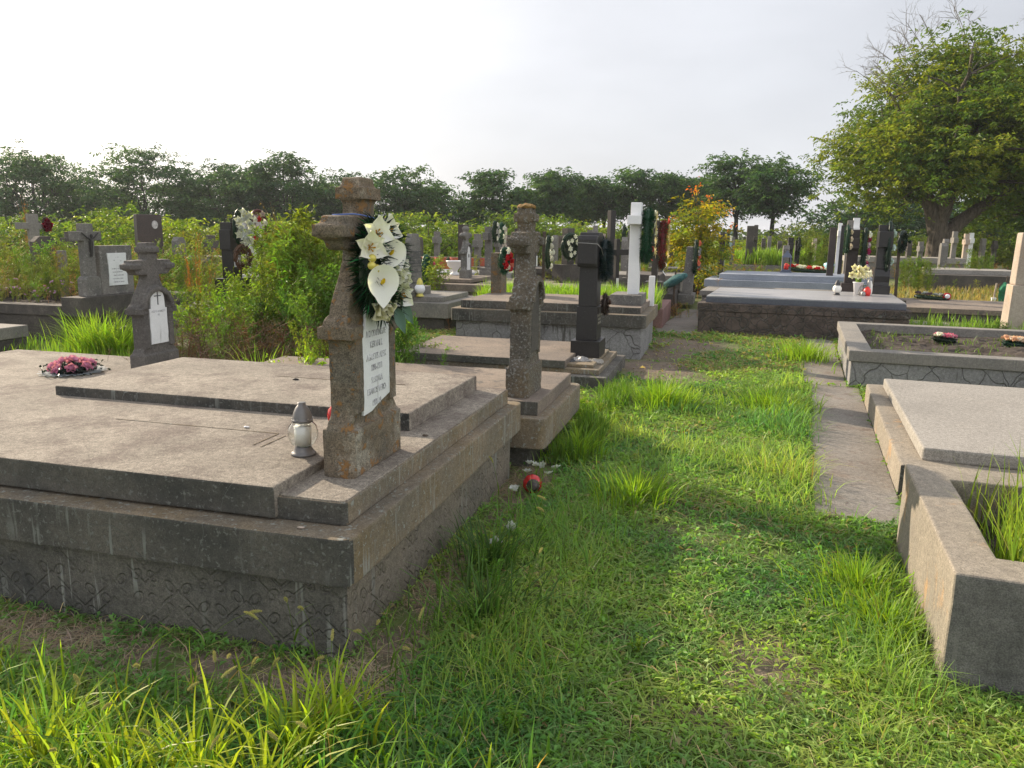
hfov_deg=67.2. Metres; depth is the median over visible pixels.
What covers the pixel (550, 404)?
tomb
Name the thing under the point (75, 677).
foxtail grass
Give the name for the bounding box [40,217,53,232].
wreath
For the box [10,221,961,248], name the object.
hedge
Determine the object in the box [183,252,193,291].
dry stalks
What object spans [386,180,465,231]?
acacia tree
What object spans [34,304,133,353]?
grass tuft
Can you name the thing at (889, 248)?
wreath
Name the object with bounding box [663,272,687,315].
cloth bundle
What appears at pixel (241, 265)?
wreath
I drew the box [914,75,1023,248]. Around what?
tree
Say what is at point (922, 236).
shrub
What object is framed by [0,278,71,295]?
wild flowers
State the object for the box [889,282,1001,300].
tall grass
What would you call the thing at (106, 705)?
foxtail grass
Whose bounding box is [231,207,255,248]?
wreath
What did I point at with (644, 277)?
stepped tomb
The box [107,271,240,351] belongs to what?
weed bush
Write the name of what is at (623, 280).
stone cross
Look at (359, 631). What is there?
foxtail grass
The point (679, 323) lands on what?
pavement
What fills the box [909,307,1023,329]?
tall grass
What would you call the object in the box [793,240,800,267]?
stone cross
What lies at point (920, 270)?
weed bush
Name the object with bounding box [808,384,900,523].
pavement
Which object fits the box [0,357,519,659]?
double tomb
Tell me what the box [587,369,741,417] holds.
grass tuft
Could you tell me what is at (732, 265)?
weeds
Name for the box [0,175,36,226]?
acacia tree
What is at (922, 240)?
shrub
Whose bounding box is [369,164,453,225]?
acacia tree
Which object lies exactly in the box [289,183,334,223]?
acacia tree
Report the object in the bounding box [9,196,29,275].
dry stalks
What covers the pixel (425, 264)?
wreath
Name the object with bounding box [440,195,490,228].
acacia tree
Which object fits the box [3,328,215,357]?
tall grass
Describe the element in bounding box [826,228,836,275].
headstone
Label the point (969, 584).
kerbed grave
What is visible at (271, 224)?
dry stalks
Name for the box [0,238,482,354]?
weeds
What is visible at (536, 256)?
stone cross
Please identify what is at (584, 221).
acacia tree
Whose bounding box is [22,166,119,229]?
acacia tree
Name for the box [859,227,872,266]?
wreath
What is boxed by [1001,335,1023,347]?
wreath
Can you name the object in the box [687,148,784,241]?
acacia tree
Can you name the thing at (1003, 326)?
weed bush
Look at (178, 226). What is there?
shrub
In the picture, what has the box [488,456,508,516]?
foxtail grass
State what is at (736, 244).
shrub
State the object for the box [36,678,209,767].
grass tuft
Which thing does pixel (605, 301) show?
wreath
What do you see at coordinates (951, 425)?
tomb
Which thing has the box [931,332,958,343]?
wreath
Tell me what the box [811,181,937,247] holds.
distant tree
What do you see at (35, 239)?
headstone
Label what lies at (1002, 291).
watering can
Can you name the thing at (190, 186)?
acacia tree
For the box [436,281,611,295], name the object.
tomb
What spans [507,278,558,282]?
tomb
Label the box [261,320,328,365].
weed bush
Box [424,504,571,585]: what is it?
grass tuft
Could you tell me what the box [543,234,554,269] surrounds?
wreath
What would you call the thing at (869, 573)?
grass tuft
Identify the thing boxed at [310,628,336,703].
foxtail grass
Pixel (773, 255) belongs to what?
tall grass
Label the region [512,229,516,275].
stone cross
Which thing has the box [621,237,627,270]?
headstone
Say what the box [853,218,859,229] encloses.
stone cross
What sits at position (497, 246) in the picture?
stone cross
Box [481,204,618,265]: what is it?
shrub
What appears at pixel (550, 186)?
acacia tree
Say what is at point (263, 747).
grass tuft
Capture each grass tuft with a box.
[0,657,159,767]
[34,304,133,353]
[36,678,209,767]
[60,310,133,355]
[78,661,274,767]
[168,695,370,767]
[213,342,295,361]
[214,649,384,767]
[252,634,403,765]
[377,541,597,654]
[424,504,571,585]
[556,454,717,524]
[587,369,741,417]
[670,377,828,420]
[737,333,843,373]
[764,532,919,622]
[773,567,940,671]
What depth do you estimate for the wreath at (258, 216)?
14.55 m
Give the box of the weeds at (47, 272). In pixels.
[0,237,181,302]
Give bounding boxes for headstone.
[29,236,56,286]
[56,250,69,296]
[94,245,134,294]
[133,214,170,290]
[171,237,187,283]
[405,234,430,296]
[419,237,422,255]
[458,224,468,270]
[491,252,506,292]
[501,227,506,248]
[542,231,545,280]
[552,235,557,263]
[593,225,597,231]
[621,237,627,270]
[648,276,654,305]
[677,246,695,304]
[745,226,754,263]
[767,236,771,250]
[777,241,781,251]
[781,245,789,268]
[812,238,816,259]
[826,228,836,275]
[837,225,844,273]
[905,241,912,257]
[937,243,946,267]
[942,239,948,267]
[978,238,986,268]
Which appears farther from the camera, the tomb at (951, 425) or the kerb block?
the kerb block
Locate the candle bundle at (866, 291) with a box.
[858,277,872,295]
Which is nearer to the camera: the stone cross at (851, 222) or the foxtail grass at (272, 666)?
the foxtail grass at (272, 666)
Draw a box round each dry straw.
[0,335,1023,767]
[0,601,421,730]
[332,463,559,696]
[620,337,718,383]
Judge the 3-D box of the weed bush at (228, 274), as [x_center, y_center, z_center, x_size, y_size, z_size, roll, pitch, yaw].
[-2.582,-1.201,9.557,1.253,1.711,1.701,10,15,41]
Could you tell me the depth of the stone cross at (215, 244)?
21.60 m
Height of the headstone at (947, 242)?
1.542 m
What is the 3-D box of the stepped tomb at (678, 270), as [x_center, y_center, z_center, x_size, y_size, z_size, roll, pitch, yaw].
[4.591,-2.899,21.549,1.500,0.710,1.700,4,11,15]
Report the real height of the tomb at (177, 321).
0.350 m
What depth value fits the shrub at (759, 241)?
36.83 m
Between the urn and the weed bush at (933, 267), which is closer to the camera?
the urn
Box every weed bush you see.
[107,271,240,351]
[173,274,258,360]
[210,258,340,360]
[215,288,299,359]
[218,216,333,343]
[228,203,342,355]
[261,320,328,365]
[279,232,342,298]
[313,337,328,358]
[395,311,447,365]
[395,339,457,357]
[434,545,504,594]
[448,699,526,739]
[572,394,624,423]
[628,632,647,655]
[778,235,834,272]
[806,243,834,270]
[898,255,937,293]
[898,256,927,289]
[926,263,951,268]
[950,292,963,299]
[957,248,995,268]
[980,320,1009,328]
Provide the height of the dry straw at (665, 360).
0.016 m
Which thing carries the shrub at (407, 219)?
on the ground at (632, 367)
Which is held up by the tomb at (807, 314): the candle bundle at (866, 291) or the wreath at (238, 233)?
the candle bundle at (866, 291)
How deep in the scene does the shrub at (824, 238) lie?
38.65 m
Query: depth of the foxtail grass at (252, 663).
2.39 m
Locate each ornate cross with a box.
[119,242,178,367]
[312,177,400,478]
[459,226,472,277]
[506,203,544,397]
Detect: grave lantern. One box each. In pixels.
[287,401,317,457]
[327,407,330,420]
[415,278,424,296]
[523,474,541,492]
[833,280,841,294]
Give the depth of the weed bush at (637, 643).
2.86 m
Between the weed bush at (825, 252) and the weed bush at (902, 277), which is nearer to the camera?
the weed bush at (902, 277)
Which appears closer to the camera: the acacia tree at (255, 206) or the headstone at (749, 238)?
the headstone at (749, 238)
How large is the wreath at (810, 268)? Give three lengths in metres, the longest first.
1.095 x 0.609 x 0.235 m
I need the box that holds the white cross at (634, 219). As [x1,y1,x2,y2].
[627,202,643,293]
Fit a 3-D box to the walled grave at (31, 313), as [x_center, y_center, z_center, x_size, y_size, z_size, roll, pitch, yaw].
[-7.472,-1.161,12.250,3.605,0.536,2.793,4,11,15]
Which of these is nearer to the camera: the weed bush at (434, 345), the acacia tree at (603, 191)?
the weed bush at (434, 345)
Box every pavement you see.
[654,309,698,334]
[801,338,845,386]
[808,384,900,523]
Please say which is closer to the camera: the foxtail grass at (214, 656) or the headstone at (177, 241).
the foxtail grass at (214, 656)
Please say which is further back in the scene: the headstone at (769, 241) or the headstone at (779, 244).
the headstone at (769, 241)
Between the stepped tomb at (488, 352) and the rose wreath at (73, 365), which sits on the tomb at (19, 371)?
the rose wreath at (73, 365)
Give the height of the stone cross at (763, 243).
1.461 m
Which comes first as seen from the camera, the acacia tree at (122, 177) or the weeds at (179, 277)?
the weeds at (179, 277)
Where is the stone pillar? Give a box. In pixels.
[1000,233,1023,329]
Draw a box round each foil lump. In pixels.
[573,356,589,361]
[589,358,603,364]
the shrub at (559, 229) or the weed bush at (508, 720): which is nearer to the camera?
the weed bush at (508, 720)
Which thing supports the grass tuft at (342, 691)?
on the ground at (632, 367)
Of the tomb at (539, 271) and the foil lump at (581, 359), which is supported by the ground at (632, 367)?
the tomb at (539, 271)
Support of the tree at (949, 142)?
on the ground at (632, 367)
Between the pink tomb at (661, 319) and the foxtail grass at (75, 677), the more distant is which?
the pink tomb at (661, 319)
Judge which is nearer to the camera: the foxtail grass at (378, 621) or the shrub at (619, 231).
the foxtail grass at (378, 621)
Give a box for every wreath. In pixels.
[37,355,110,376]
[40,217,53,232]
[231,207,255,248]
[233,243,253,271]
[247,209,268,247]
[332,209,415,333]
[421,254,435,284]
[490,221,500,243]
[496,246,513,275]
[498,222,506,244]
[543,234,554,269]
[559,233,577,262]
[598,235,615,282]
[600,293,610,316]
[621,224,627,241]
[639,206,658,266]
[656,218,670,274]
[691,239,701,274]
[725,229,731,253]
[788,264,826,272]
[795,237,801,254]
[842,224,853,254]
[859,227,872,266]
[882,220,896,271]
[896,230,910,253]
[914,291,949,299]
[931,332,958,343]
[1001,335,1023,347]
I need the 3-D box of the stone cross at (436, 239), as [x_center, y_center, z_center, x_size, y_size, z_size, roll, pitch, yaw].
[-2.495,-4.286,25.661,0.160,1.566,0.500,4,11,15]
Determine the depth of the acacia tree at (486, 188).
53.63 m
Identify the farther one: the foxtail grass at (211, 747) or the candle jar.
the candle jar
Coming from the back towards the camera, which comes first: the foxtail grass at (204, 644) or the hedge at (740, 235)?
the hedge at (740, 235)
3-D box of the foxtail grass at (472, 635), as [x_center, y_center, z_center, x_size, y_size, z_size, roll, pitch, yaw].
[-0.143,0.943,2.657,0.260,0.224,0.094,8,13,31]
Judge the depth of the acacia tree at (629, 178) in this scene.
57.61 m
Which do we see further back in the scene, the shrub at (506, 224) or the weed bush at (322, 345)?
the shrub at (506, 224)
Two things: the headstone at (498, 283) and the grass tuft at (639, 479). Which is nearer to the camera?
the grass tuft at (639, 479)
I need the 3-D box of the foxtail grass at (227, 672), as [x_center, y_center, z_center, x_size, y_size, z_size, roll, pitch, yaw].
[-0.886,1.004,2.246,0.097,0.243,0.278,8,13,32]
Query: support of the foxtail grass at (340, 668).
on the ground at (632, 367)
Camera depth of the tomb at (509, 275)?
18.27 m
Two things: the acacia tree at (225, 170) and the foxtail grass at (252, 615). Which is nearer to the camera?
the foxtail grass at (252, 615)
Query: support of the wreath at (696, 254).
attached to the headstone at (687, 294)
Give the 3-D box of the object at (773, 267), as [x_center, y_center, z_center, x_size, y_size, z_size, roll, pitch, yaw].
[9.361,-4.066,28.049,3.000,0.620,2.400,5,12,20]
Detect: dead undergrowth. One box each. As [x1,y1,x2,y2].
[104,330,294,361]
[123,307,328,361]
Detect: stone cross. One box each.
[14,214,42,250]
[60,231,77,257]
[68,223,101,296]
[203,235,218,254]
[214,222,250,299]
[239,215,264,285]
[432,231,441,255]
[472,234,482,265]
[479,227,492,275]
[493,241,501,252]
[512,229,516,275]
[534,231,537,265]
[552,228,579,283]
[611,239,628,287]
[621,230,629,290]
[644,220,663,292]
[718,232,725,273]
[728,237,734,269]
[753,225,757,251]
[761,238,765,250]
[787,237,793,267]
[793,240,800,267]
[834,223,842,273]
[840,230,860,291]
[843,220,853,273]
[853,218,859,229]
[916,242,924,261]
[949,231,958,258]
[961,234,969,266]
[966,233,974,267]
[990,241,998,266]
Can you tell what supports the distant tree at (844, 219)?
on the ground at (632, 367)
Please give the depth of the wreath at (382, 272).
2.97 m
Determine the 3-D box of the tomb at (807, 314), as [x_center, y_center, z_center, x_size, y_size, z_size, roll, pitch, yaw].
[4.830,-1.177,12.948,3.088,0.662,2.419,5,12,20]
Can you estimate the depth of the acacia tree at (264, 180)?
57.22 m
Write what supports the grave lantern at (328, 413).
on the double tomb at (170, 492)
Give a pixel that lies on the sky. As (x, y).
(455, 88)
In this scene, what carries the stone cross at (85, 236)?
on the plinth
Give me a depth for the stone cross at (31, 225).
16.61 m
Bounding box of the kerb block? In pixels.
[699,286,841,299]
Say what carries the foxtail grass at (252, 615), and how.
on the ground at (632, 367)
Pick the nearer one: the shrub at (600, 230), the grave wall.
the grave wall
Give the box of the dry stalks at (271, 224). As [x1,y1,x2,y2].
[259,196,280,324]
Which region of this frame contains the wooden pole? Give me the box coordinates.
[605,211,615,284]
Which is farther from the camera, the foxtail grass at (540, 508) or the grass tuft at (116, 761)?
the foxtail grass at (540, 508)
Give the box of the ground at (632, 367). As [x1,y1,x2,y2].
[0,233,1023,767]
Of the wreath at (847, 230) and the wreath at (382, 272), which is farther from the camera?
the wreath at (847, 230)
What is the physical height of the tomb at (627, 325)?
0.829 m
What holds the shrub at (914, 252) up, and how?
on the ground at (632, 367)
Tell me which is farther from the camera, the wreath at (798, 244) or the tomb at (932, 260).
the tomb at (932, 260)
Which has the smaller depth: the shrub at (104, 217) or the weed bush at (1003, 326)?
the weed bush at (1003, 326)
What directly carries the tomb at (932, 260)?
on the ground at (632, 367)
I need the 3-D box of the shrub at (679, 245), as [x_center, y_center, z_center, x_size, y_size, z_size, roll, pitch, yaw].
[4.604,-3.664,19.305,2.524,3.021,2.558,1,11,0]
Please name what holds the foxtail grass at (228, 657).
on the ground at (632, 367)
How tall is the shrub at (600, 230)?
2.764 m
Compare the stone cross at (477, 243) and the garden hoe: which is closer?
the garden hoe
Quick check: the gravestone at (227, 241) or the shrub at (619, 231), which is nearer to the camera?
the gravestone at (227, 241)
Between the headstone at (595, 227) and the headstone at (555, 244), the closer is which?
the headstone at (595, 227)
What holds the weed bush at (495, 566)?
on the ground at (632, 367)
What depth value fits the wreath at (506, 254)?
11.10 m
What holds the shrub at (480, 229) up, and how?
on the ground at (632, 367)
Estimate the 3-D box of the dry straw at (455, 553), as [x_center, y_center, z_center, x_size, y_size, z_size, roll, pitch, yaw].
[-0.170,0.791,3.909,0.489,0.027,2.796,4,11,15]
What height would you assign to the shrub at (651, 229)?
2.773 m
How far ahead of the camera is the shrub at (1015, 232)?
41.18 m
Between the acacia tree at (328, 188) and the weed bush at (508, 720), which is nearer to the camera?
the weed bush at (508, 720)
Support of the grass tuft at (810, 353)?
on the ground at (632, 367)
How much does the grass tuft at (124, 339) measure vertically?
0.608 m
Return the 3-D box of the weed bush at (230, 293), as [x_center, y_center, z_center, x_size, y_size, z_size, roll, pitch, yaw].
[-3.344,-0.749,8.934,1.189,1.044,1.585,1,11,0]
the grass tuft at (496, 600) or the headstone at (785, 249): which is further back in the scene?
the headstone at (785, 249)
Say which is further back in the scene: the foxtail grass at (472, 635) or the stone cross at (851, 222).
the stone cross at (851, 222)
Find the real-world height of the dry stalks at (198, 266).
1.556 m
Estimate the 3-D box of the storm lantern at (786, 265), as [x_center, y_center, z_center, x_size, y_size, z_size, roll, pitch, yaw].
[6.606,-2.945,18.513,0.260,0.520,0.260,5,12,20]
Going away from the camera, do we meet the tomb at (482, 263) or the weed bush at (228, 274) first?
the weed bush at (228, 274)
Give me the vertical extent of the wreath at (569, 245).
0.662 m
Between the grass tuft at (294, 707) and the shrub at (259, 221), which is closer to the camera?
the grass tuft at (294, 707)
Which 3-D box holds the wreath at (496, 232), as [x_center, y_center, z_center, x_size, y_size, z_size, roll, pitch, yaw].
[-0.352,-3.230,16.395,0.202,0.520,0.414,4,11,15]
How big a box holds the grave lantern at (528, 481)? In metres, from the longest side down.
0.202 x 0.118 x 0.114 m
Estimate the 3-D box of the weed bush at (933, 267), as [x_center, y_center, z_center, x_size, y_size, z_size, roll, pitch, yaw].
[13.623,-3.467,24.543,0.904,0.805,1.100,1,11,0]
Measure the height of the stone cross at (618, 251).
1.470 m
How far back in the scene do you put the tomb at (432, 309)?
12.16 m
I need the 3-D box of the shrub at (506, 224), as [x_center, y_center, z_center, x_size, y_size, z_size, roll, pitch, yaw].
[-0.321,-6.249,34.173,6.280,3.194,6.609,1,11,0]
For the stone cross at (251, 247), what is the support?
on the ground at (632, 367)
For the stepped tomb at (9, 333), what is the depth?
9.72 m
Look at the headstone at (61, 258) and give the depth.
12.85 m
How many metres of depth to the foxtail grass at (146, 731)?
2.12 m
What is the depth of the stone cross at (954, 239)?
28.92 m
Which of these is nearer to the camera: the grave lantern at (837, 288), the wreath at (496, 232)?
the grave lantern at (837, 288)
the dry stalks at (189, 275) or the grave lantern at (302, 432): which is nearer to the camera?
the grave lantern at (302, 432)
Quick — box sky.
[0,0,1023,236]
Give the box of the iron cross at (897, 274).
[894,236,902,296]
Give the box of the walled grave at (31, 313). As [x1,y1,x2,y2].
[0,286,195,341]
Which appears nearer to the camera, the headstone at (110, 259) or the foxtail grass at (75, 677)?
the foxtail grass at (75, 677)
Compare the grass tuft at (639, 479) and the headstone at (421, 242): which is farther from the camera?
the headstone at (421, 242)
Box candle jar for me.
[943,293,950,299]
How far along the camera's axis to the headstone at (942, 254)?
26.97 m
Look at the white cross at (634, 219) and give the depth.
10.09 m
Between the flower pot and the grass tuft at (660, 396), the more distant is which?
the flower pot
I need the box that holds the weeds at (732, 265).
[169,253,865,286]
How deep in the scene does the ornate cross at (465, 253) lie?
14.97 m
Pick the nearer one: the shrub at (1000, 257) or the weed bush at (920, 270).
the weed bush at (920, 270)
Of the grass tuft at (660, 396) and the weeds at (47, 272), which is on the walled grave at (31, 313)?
the weeds at (47, 272)
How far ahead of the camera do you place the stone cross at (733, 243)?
26.49 m
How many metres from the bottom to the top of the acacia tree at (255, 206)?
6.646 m
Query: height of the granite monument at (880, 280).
1.160 m
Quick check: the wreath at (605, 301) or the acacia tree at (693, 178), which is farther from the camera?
the acacia tree at (693, 178)
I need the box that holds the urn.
[446,260,460,274]
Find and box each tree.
[0,139,103,228]
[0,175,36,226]
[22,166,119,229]
[51,142,212,232]
[92,183,150,237]
[142,175,220,231]
[145,158,280,230]
[207,171,303,218]
[213,148,342,228]
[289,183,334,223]
[290,167,383,222]
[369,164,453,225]
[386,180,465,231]
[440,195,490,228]
[453,168,523,224]
[499,184,559,228]
[519,166,599,229]
[562,180,607,227]
[565,173,637,227]
[602,165,670,225]
[628,170,705,226]
[671,176,729,226]
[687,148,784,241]
[727,151,831,236]
[774,179,926,250]
[788,0,1023,256]
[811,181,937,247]
[899,194,1023,252]
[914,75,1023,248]
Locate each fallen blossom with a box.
[506,520,515,530]
[509,484,519,490]
[522,460,560,474]
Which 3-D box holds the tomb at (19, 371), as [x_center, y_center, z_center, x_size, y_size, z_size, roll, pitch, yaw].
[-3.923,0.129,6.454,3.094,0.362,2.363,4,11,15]
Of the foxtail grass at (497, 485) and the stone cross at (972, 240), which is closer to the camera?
the foxtail grass at (497, 485)
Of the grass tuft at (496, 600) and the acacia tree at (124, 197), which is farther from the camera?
the acacia tree at (124, 197)
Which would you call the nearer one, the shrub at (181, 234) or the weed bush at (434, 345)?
the weed bush at (434, 345)
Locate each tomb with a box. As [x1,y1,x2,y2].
[0,324,28,351]
[0,349,130,401]
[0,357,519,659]
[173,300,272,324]
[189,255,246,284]
[265,356,579,466]
[273,290,474,331]
[396,335,625,388]
[421,256,513,268]
[423,274,490,289]
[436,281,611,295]
[437,269,513,278]
[451,291,657,359]
[471,266,551,279]
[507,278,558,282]
[601,271,682,305]
[626,271,678,308]
[642,291,670,327]
[648,266,703,293]
[697,287,911,339]
[704,270,872,289]
[842,255,966,278]
[864,379,1023,496]
[899,298,1003,322]
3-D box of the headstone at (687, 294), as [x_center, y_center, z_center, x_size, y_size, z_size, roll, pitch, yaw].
[3.876,-2.389,16.837,0.340,1.205,0.900,7,12,14]
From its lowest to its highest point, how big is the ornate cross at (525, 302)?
1.294 m
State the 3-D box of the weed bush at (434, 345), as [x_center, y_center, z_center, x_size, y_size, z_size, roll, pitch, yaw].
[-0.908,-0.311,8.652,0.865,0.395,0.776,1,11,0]
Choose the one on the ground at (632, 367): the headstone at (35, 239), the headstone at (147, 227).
the headstone at (147, 227)
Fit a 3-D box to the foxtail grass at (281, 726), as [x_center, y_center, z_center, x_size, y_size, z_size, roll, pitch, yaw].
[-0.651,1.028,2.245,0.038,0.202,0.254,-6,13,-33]
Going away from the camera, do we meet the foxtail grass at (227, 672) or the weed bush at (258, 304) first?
the foxtail grass at (227, 672)
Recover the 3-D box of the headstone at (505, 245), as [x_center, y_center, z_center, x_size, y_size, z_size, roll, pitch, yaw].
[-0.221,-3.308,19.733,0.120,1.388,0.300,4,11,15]
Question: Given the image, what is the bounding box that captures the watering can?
[998,276,1007,301]
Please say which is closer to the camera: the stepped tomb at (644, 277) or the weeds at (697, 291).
the stepped tomb at (644, 277)
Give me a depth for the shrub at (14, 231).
31.02 m
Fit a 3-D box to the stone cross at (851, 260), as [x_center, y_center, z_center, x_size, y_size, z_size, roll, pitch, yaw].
[6.573,-2.388,14.902,0.300,1.177,0.500,5,12,20]
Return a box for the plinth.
[61,292,133,316]
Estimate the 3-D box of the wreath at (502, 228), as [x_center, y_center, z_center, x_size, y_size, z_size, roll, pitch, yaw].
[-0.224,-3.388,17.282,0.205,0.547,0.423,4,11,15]
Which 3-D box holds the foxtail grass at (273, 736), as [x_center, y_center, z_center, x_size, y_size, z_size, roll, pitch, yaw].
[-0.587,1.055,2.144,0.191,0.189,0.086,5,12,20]
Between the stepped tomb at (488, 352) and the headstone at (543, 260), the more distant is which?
the headstone at (543, 260)
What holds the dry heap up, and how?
on the pavement at (679, 323)
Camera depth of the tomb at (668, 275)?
17.50 m
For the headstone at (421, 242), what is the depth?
23.63 m
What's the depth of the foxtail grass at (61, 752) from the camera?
2.13 m
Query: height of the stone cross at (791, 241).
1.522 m
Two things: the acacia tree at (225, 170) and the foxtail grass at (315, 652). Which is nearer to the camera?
the foxtail grass at (315, 652)
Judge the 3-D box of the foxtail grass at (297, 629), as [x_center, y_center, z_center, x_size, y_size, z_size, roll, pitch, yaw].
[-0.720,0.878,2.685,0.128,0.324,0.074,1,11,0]
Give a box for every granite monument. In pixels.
[570,232,604,357]
[872,225,893,294]
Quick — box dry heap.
[671,302,697,318]
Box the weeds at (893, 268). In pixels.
[710,261,1012,299]
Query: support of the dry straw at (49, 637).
on the ground at (632, 367)
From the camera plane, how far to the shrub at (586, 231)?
37.02 m
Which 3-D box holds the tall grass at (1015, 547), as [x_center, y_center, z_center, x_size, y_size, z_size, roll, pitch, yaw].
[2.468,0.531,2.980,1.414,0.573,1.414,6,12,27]
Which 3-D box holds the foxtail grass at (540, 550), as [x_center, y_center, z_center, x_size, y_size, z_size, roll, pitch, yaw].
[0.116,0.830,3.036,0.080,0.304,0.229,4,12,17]
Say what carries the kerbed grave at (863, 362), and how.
on the ground at (632, 367)
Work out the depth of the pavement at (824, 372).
9.03 m
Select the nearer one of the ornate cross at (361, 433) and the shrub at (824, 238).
the ornate cross at (361, 433)
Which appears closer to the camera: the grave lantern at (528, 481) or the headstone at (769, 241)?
the grave lantern at (528, 481)
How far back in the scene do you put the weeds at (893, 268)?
22.95 m
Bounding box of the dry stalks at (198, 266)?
[189,232,211,300]
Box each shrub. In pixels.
[0,209,134,254]
[0,210,95,254]
[0,220,75,258]
[51,200,199,253]
[64,216,220,256]
[103,226,272,258]
[194,211,305,236]
[374,209,481,256]
[377,210,493,256]
[413,219,513,256]
[424,219,568,262]
[455,208,560,265]
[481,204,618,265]
[536,217,642,263]
[540,219,643,263]
[551,219,685,268]
[606,214,690,266]
[645,176,742,291]
[706,235,772,265]
[735,235,802,248]
[757,220,837,258]
[775,226,873,261]
[803,230,915,263]
[822,229,926,256]
[868,228,926,255]
[912,237,1014,269]
[948,230,1014,269]
[959,231,1016,267]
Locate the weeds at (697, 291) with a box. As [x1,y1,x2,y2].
[642,265,797,295]
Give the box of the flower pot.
[848,264,872,294]
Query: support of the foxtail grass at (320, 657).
on the ground at (632, 367)
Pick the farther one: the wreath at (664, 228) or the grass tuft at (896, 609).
the wreath at (664, 228)
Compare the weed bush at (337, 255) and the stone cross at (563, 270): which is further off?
the stone cross at (563, 270)
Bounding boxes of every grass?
[0,606,712,767]
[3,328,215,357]
[24,728,67,767]
[73,674,109,743]
[102,696,132,734]
[111,663,153,713]
[139,728,164,767]
[164,681,198,736]
[170,666,237,755]
[172,609,262,695]
[188,650,249,723]
[199,734,220,767]
[218,639,253,683]
[224,656,273,725]
[244,611,305,699]
[266,731,331,767]
[267,647,280,703]
[276,688,306,751]
[283,597,319,664]
[298,606,321,668]
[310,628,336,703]
[316,653,348,682]
[318,663,348,702]
[319,454,654,767]
[344,623,376,672]
[371,601,397,648]
[389,646,412,680]
[399,606,437,675]
[445,634,496,664]
[472,278,667,309]
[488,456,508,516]
[523,548,545,634]
[537,495,592,572]
[537,507,569,574]
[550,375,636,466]
[727,245,816,265]
[866,328,1018,356]
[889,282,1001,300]
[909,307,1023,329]
[948,435,1023,561]
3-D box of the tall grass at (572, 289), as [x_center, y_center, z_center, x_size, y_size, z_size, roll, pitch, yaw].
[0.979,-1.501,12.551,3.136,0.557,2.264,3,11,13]
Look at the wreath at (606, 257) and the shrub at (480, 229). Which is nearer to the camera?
the wreath at (606, 257)
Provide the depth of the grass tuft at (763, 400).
6.93 m
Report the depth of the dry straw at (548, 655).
2.73 m
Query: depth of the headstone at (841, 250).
17.87 m
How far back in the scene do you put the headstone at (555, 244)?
26.46 m
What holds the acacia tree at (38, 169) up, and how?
on the ground at (632, 367)
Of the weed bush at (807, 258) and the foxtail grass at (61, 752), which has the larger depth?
the weed bush at (807, 258)
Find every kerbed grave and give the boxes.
[837,321,1023,388]
[896,464,1023,701]
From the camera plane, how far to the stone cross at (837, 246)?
18.26 m
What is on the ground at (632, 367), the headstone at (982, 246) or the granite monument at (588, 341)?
the headstone at (982, 246)
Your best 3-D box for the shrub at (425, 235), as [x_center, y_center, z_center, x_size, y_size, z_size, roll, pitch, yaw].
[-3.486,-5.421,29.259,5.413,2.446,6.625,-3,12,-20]
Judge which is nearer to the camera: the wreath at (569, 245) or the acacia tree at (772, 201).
the wreath at (569, 245)
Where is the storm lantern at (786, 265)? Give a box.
[780,251,791,272]
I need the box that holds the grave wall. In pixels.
[904,267,1010,290]
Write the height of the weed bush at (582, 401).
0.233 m
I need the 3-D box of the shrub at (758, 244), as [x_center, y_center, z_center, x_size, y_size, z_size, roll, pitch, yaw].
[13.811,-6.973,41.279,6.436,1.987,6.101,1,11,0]
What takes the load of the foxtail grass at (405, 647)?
on the ground at (632, 367)
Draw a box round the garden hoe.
[991,283,997,300]
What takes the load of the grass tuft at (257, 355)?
on the ground at (632, 367)
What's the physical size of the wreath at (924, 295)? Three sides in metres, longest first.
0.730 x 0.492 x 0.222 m
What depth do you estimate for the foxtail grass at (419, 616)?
2.70 m
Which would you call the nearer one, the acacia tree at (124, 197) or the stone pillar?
the stone pillar
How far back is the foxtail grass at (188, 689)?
2.32 m
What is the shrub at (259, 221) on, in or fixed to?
on the ground at (632, 367)
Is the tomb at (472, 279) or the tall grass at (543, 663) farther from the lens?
the tomb at (472, 279)
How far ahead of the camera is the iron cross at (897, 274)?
14.23 m
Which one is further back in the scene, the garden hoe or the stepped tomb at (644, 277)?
the garden hoe
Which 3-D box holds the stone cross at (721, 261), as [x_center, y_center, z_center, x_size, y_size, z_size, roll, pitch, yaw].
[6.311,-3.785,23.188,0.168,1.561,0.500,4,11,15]
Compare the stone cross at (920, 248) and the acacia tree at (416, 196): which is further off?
the acacia tree at (416, 196)
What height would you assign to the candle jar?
0.160 m

